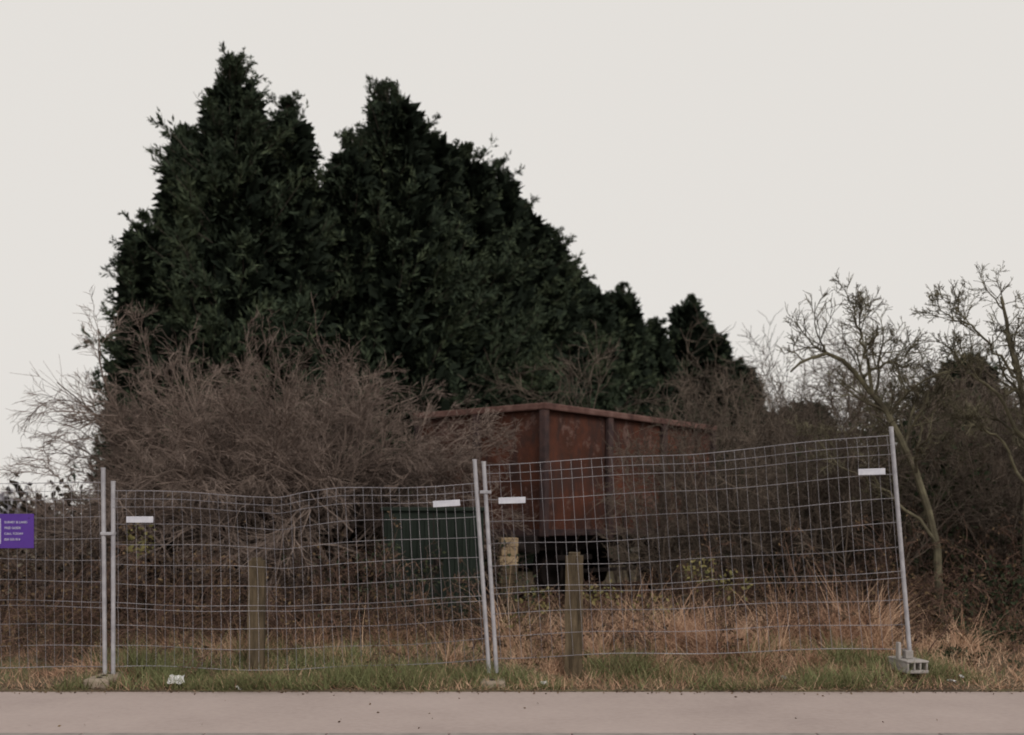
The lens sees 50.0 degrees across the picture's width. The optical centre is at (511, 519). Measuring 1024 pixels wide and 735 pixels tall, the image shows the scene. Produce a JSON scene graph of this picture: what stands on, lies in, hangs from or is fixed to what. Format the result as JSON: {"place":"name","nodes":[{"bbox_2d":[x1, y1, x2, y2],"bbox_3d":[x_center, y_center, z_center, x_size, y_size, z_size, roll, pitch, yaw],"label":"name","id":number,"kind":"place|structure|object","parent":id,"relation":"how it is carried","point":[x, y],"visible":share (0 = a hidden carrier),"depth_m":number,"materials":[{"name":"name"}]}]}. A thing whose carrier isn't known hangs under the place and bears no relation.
{"place":"outdoors","nodes":[
{"label":"outdoors","id":0,"kind":"place"},
{"bbox_2d":[0,692,1023,734],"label":"pavement","id":1,"kind":"structure","parent":0,"point":[506,712],"depth_m":9.11,"materials":[{"name":"concrete"}]},
{"bbox_2d":[8,685,1022,728],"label":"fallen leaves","id":2,"kind":"object","parent":1,"relation":"on","point":[515,691],"visible":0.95,"depth_m":10.18,"materials":[{"name":"brown plant"}]},
{"bbox_2d":[0,528,1023,691],"bbox_3d":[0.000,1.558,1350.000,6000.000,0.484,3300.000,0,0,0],"label":"ground","id":3,"kind":"structure","parent":0,"point":[528,575],"depth_m":10.82,"materials":[{"name":"plant"}]},
{"bbox_2d":[0,482,89,519],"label":"distant trees","id":4,"kind":"object","parent":3,"relation":"on","point":[2,496],"visible":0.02,"depth_m":221.02,"materials":[{"name":"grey plant"}]},
{"bbox_2d":[0,467,115,673],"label":"fence panel","id":5,"kind":"object","parent":3,"relation":"on","point":[103,533],"visible":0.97,"depth_m":10.59,"materials":[{"name":"metal"}]},
{"bbox_2d":[0,514,33,547],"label":"purple sign","id":6,"kind":"object","parent":5,"relation":"attached to","point":[16,530],"visible":1,"depth_m":10.52,"materials":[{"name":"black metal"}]},
{"bbox_2d":[1,436,189,621],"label":"bare bush","id":7,"kind":"object","parent":3,"relation":"on","point":[42,521],"visible":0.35,"depth_m":14.72,"materials":[{"name":"brown plant"}]},
{"bbox_2d":[84,671,125,688],"bbox_3d":[-3.890,1.542,10.550,0.240,0.116,0.600,0,0,0],"label":"fence foot","id":8,"kind":"object","parent":3,"relation":"on","point":[96,681],"visible":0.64,"depth_m":10.26},
{"bbox_2d":[111,459,490,673],"bbox_3d":[-2.036,0.479,10.596,3.673,2.122,0.121,0,0,1],"label":"fence panel","id":9,"kind":"object","parent":8,"relation":"on","point":[149,519],"visible":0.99,"depth_m":10.59,"materials":[{"name":"metal"}]},
{"bbox_2d":[65,208,187,551],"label":"conifer tree","id":10,"kind":"object","parent":3,"relation":"on","point":[138,277],"visible":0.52,"depth_m":22.39,"materials":[{"name":"green plant"}]},
{"bbox_2d":[76,317,216,581],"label":"conifer tree","id":11,"kind":"object","parent":3,"relation":"on","point":[168,330],"visible":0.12,"depth_m":21.96,"materials":[{"name":"green plant"}]},
{"bbox_2d":[72,121,259,502],"bbox_3d":[-7.217,-3.675,23.944,4.457,10.257,4.726,0,0,19],"label":"conifer tree","id":12,"kind":"object","parent":3,"relation":"on","point":[163,204],"visible":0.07,"depth_m":23.75,"materials":[{"name":"green plant"}]},
{"bbox_2d":[167,675,184,683],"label":"litter","id":13,"kind":"object","parent":3,"relation":"on","point":[179,680],"visible":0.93,"depth_m":10.28,"materials":[{"name":"white paper"}]},
{"bbox_2d":[0,473,420,614],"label":"bush","id":14,"kind":"object","parent":3,"relation":"on","point":[16,502],"visible":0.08,"depth_m":16.69,"materials":[{"name":"brown plant"}]},
{"bbox_2d":[56,41,413,544],"bbox_3d":[-5.637,-4.396,24.294,8.405,11.711,6.482,0,0,0],"label":"conifer tree","id":15,"kind":"object","parent":3,"relation":"on","point":[232,155],"visible":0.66,"depth_m":23.00,"materials":[{"name":"green plant"}]},
{"bbox_2d":[93,448,404,618],"bbox_3d":[-3.682,0.282,15.986,4.608,2.637,1.718,0,0,0],"label":"bush","id":16,"kind":"object","parent":3,"relation":"on","point":[353,535],"visible":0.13,"depth_m":15.70,"materials":[{"name":"brown plant"}]},
{"bbox_2d":[0,287,504,627],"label":"bare bush","id":17,"kind":"object","parent":3,"relation":"on","point":[279,471],"visible":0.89,"depth_m":14.12,"materials":[{"name":"brown plant"}]},
{"bbox_2d":[0,490,511,662],"bbox_3d":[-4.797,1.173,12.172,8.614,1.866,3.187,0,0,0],"label":"bramble hedge","id":18,"kind":"object","parent":3,"relation":"on","point":[4,629],"visible":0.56,"depth_m":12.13,"materials":[{"name":"brown plant"}]},
{"bbox_2d":[247,557,265,673],"bbox_3d":[-2.506,0.956,10.758,0.165,1.181,0.165,1,0,-6],"label":"wooden post","id":19,"kind":"object","parent":3,"relation":"on","point":[256,595],"visible":0.9,"depth_m":10.69,"materials":[{"name":"brown wood"}]},
{"bbox_2d":[174,465,356,627],"bbox_3d":[-3.302,0.390,15.356,2.977,2.270,1.751,0,0,-35],"label":"bare bush","id":20,"kind":"object","parent":3,"relation":"on","point":[242,514],"visible":0.13,"depth_m":14.55,"materials":[{"name":"brown plant"}]},
{"bbox_2d":[239,89,381,550],"bbox_3d":[-4.896,-4.053,24.266,4.262,11.008,4.620,0,0,0],"label":"conifer tree","id":21,"kind":"object","parent":3,"relation":"on","point":[309,269],"visible":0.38,"depth_m":23.98,"materials":[{"name":"green plant"}]},
{"bbox_2d":[287,172,387,576],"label":"conifer tree","id":22,"kind":"object","parent":3,"relation":"on","point":[342,296],"visible":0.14,"depth_m":24.61,"materials":[{"name":"green plant"}]},
{"bbox_2d":[306,127,415,574],"bbox_3d":[-3.828,-3.852,25.308,4.362,10.632,4.511,0,0,0],"label":"conifer tree","id":23,"kind":"object","parent":3,"relation":"on","point":[360,173],"visible":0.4,"depth_m":24.83,"materials":[{"name":"green plant"}]},
{"bbox_2d":[223,74,509,557],"bbox_3d":[-2.780,-4.412,25.725,7.590,12.260,8.414,0,0,0],"label":"conifer tree","id":24,"kind":"object","parent":3,"relation":"on","point":[420,298],"visible":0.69,"depth_m":25.12,"materials":[{"name":"green plant"}]},
{"bbox_2d":[275,534,550,642],"bbox_3d":[-1.157,0.861,12.687,3.190,1.410,1.864,0,0,0],"label":"bramble hedge","id":25,"kind":"object","parent":3,"relation":"on","point":[391,587],"visible":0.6,"depth_m":12.51,"materials":[{"name":"brown plant"}]},
{"bbox_2d":[315,389,538,576],"bbox_3d":[-1.178,-0.390,14.672,2.470,2.943,3.222,0,0,35],"label":"bare bush","id":26,"kind":"object","parent":3,"relation":"on","point":[458,464],"visible":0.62,"depth_m":14.62,"materials":[{"name":"brown plant"}]},
{"bbox_2d":[380,507,484,635],"bbox_3d":[-0.958,0.625,13.495,1.280,1.550,0.690,0,0,-3],"label":"metal cabinet","id":27,"kind":"object","parent":3,"relation":"on","point":[443,529],"visible":0.53,"depth_m":13.19,"materials":[{"name":"green paint"}]},
{"bbox_2d":[121,523,752,640],"bbox_3d":[-0.737,0.698,12.357,7.206,1.353,0.971,0,0,-7],"label":"yellow leaved bramble","id":28,"kind":"object","parent":3,"relation":"on","point":[131,546],"visible":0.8,"depth_m":12.53,"materials":[{"name":"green plant"}]},
{"bbox_2d":[393,110,543,470],"bbox_3d":[-2.025,-4.138,27.056,6.407,11.735,5.754,0,0,-26],"label":"conifer tree","id":29,"kind":"object","parent":3,"relation":"on","point":[444,156],"visible":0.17,"depth_m":26.46,"materials":[{"name":"green plant"}]},
{"bbox_2d":[480,676,505,687],"bbox_3d":[-0.180,1.557,10.600,0.240,0.086,0.600,0,0,0],"label":"fence foot","id":30,"kind":"object","parent":3,"relation":"on","point":[491,681],"visible":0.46,"depth_m":10.31},
{"bbox_2d":[481,426,911,672],"bbox_3d":[1.787,0.292,10.592,4.166,2.378,0.089,0,0,0],"label":"fence panel","id":31,"kind":"object","parent":30,"relation":"on","point":[865,472],"visible":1,"depth_m":10.59,"materials":[{"name":"metal"}]},
{"bbox_2d":[497,537,517,619],"bbox_3d":[-0.060,0.832,15.350,0.260,1.157,0.320,0,0,-7],"label":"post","id":32,"kind":"object","parent":3,"relation":"on","point":[508,560],"visible":0.54,"depth_m":15.20,"materials":[{"name":"brown wood"}]},
{"bbox_2d":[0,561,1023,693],"bbox_3d":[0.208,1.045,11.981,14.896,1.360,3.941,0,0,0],"label":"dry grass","id":33,"kind":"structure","parent":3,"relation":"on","point":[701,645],"depth_m":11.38,"materials":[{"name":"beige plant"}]},
{"bbox_2d":[0,557,1023,677],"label":"dead bramble","id":34,"kind":"object","parent":3,"relation":"on","point":[480,637],"visible":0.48,"depth_m":11.62,"materials":[{"name":"brown plant"}]},
{"bbox_2d":[0,733,1023,734],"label":"kerb","id":35,"kind":"structure","parent":3,"relation":"on","point":[512,734],"depth_m":8.19,"materials":[{"name":"concrete"}]},
{"bbox_2d":[452,132,595,558],"bbox_3d":[-0.820,-4.230,27.956,7.452,11.383,6.810,0,0,0],"label":"conifer tree","id":36,"kind":"object","parent":3,"relation":"on","point":[477,176],"visible":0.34,"depth_m":27.38,"materials":[{"name":"green plant"}]},
{"bbox_2d":[491,151,584,563],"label":"conifer tree","id":37,"kind":"object","parent":3,"relation":"on","point":[511,203],"visible":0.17,"depth_m":29.21,"materials":[{"name":"green plant"}]},
{"bbox_2d":[293,572,844,627],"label":"railway track","id":38,"kind":"structure","parent":3,"relation":"on","point":[562,599],"depth_m":18.15,"materials":[{"name":"metal"}]},
{"bbox_2d":[414,402,716,597],"bbox_3d":[1.068,-0.223,18.730,2.670,2.955,5.840,0,0,39],"label":"railway wagon","id":39,"kind":"object","parent":38,"relation":"on","point":[557,433],"visible":0.45,"depth_m":16.78,"materials":[{"name":"rusted steel"},{"name":"red-brown paint"}]},
{"bbox_2d":[564,552,582,678],"bbox_3d":[0.604,0.956,10.733,0.180,1.276,0.181,1,1,5],"label":"wooden post","id":40,"kind":"object","parent":3,"relation":"on","point":[572,665],"visible":0.92,"depth_m":10.65,"materials":[{"name":"brown wood"}]},
{"bbox_2d":[546,223,604,408],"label":"conifer tree","id":41,"kind":"object","parent":3,"relation":"on","point":[567,273],"visible":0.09,"depth_m":34.57,"materials":[{"name":"green plant"}]},
{"bbox_2d":[523,201,633,547],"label":"conifer tree","id":42,"kind":"object","parent":3,"relation":"on","point":[547,280],"visible":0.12,"depth_m":32.07,"materials":[{"name":"green plant"}]},
{"bbox_2d":[571,259,641,550],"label":"conifer tree","id":43,"kind":"object","parent":3,"relation":"on","point":[606,401],"visible":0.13,"depth_m":37.52,"materials":[{"name":"green plant"}]},
{"bbox_2d":[584,274,665,558],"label":"conifer tree","id":44,"kind":"object","parent":3,"relation":"on","point":[621,371],"visible":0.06,"depth_m":41.56,"materials":[{"name":"green plant"}]},
{"bbox_2d":[606,281,683,549],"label":"conifer tree","id":45,"kind":"object","parent":3,"relation":"on","point":[627,304],"visible":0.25,"depth_m":44.32,"materials":[{"name":"green plant"}]},
{"bbox_2d":[629,315,720,551],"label":"conifer tree","id":46,"kind":"object","parent":3,"relation":"on","point":[662,351],"visible":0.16,"depth_m":47.41,"materials":[{"name":"green plant"}]},
{"bbox_2d":[665,293,728,549],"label":"conifer tree","id":47,"kind":"object","parent":3,"relation":"on","point":[682,315],"visible":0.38,"depth_m":49.40,"materials":[{"name":"green plant"}]},
{"bbox_2d":[690,323,757,525],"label":"conifer tree","id":48,"kind":"object","parent":3,"relation":"on","point":[724,349],"visible":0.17,"depth_m":49.81,"materials":[{"name":"green plant"}]},
{"bbox_2d":[457,305,1023,589],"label":"bare thicket","id":49,"kind":"object","parent":3,"relation":"on","point":[748,417],"visible":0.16,"depth_m":23.50,"materials":[{"name":"brown plant"}]},
{"bbox_2d":[573,320,912,624],"bbox_3d":[2.985,-0.307,14.701,4.350,4.119,4.435,0,0,0],"label":"bare thicket","id":50,"kind":"object","parent":3,"relation":"on","point":[668,545],"visible":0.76,"depth_m":14.39,"materials":[{"name":"brown plant"}]},
{"bbox_2d":[733,355,768,430],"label":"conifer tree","id":51,"kind":"object","parent":3,"relation":"on","point":[741,361],"visible":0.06,"depth_m":51.38,"materials":[{"name":"green plant"}]},
{"bbox_2d":[717,404,823,566],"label":"bush","id":52,"kind":"object","parent":3,"relation":"on","point":[767,454],"visible":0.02,"depth_m":30.60,"materials":[{"name":"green plant"}]},
{"bbox_2d":[525,497,1023,643],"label":"bramble hedge","id":53,"kind":"object","parent":3,"relation":"on","point":[709,592],"visible":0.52,"depth_m":13.34,"materials":[{"name":"brown plant"}]},
{"bbox_2d":[742,401,839,558],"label":"bush","id":54,"kind":"object","parent":3,"relation":"on","point":[817,406],"visible":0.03,"depth_m":35.51,"materials":[{"name":"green plant"}]},
{"bbox_2d":[616,324,1023,626],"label":"bare thicket","id":55,"kind":"object","parent":3,"relation":"on","point":[998,466],"visible":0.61,"depth_m":14.29,"materials":[{"name":"brown plant"}]},
{"bbox_2d":[710,422,1021,595],"bbox_3d":[9.726,-0.161,20.696,12.360,3.658,4.187,0,0,0],"label":"bush","id":56,"kind":"object","parent":3,"relation":"on","point":[778,586],"visible":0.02,"depth_m":20.44,"materials":[{"name":"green plant"}]},
{"bbox_2d":[776,268,979,633],"bbox_3d":[4.378,-0.723,13.030,2.233,4.454,1.717,0,0,25],"label":"bare tree","id":57,"kind":"object","parent":3,"relation":"on","point":[932,532],"visible":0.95,"depth_m":13.00,"materials":[{"name":"brown plant"}]},
{"bbox_2d":[887,642,928,673],"bbox_3d":[3.820,1.320,10.600,0.220,0.280,0.400,0,0,-9],"label":"fence foot","id":58,"kind":"object","parent":3,"relation":"on","point":[908,655],"visible":0.92,"depth_m":10.51},
{"bbox_2d":[799,420,1023,624],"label":"ivy","id":59,"kind":"object","parent":3,"relation":"on","point":[951,532],"visible":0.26,"depth_m":14.54,"materials":[{"name":"green plant"}]},
{"bbox_2d":[846,378,1007,620],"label":"bare tree","id":60,"kind":"object","parent":3,"relation":"on","point":[931,500],"visible":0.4,"depth_m":14.47,"materials":[{"name":"brown plant"}]},
{"bbox_2d":[847,388,1022,599],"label":"bush","id":61,"kind":"object","parent":3,"relation":"on","point":[979,397],"visible":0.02,"depth_m":18.45,"materials":[{"name":"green plant"}]},
{"bbox_2d":[888,341,1016,498],"bbox_3d":[13.062,-1.293,30.301,7.536,7.040,6.779,0,0,42],"label":"bush","id":62,"kind":"object","parent":3,"relation":"on","point":[953,375],"visible":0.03,"depth_m":29.51,"materials":[{"name":"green plant"}]},
{"bbox_2d":[909,260,1023,627],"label":"bare tree","id":63,"kind":"object","parent":3,"relation":"on","point":[1014,362],"visible":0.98,"depth_m":12.79,"materials":[{"name":"brown plant"}]},
{"bbox_2d":[928,528,1023,667],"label":"ivy","id":64,"kind":"object","parent":3,"relation":"on","point":[990,584],"visible":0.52,"depth_m":12.11,"materials":[{"name":"green plant"}]},
{"bbox_2d":[0,0,1023,513],"label":"sky","id":65,"kind":"structure","parent":0,"point":[736,155],"materials":[{"name":"white"}]}
]}

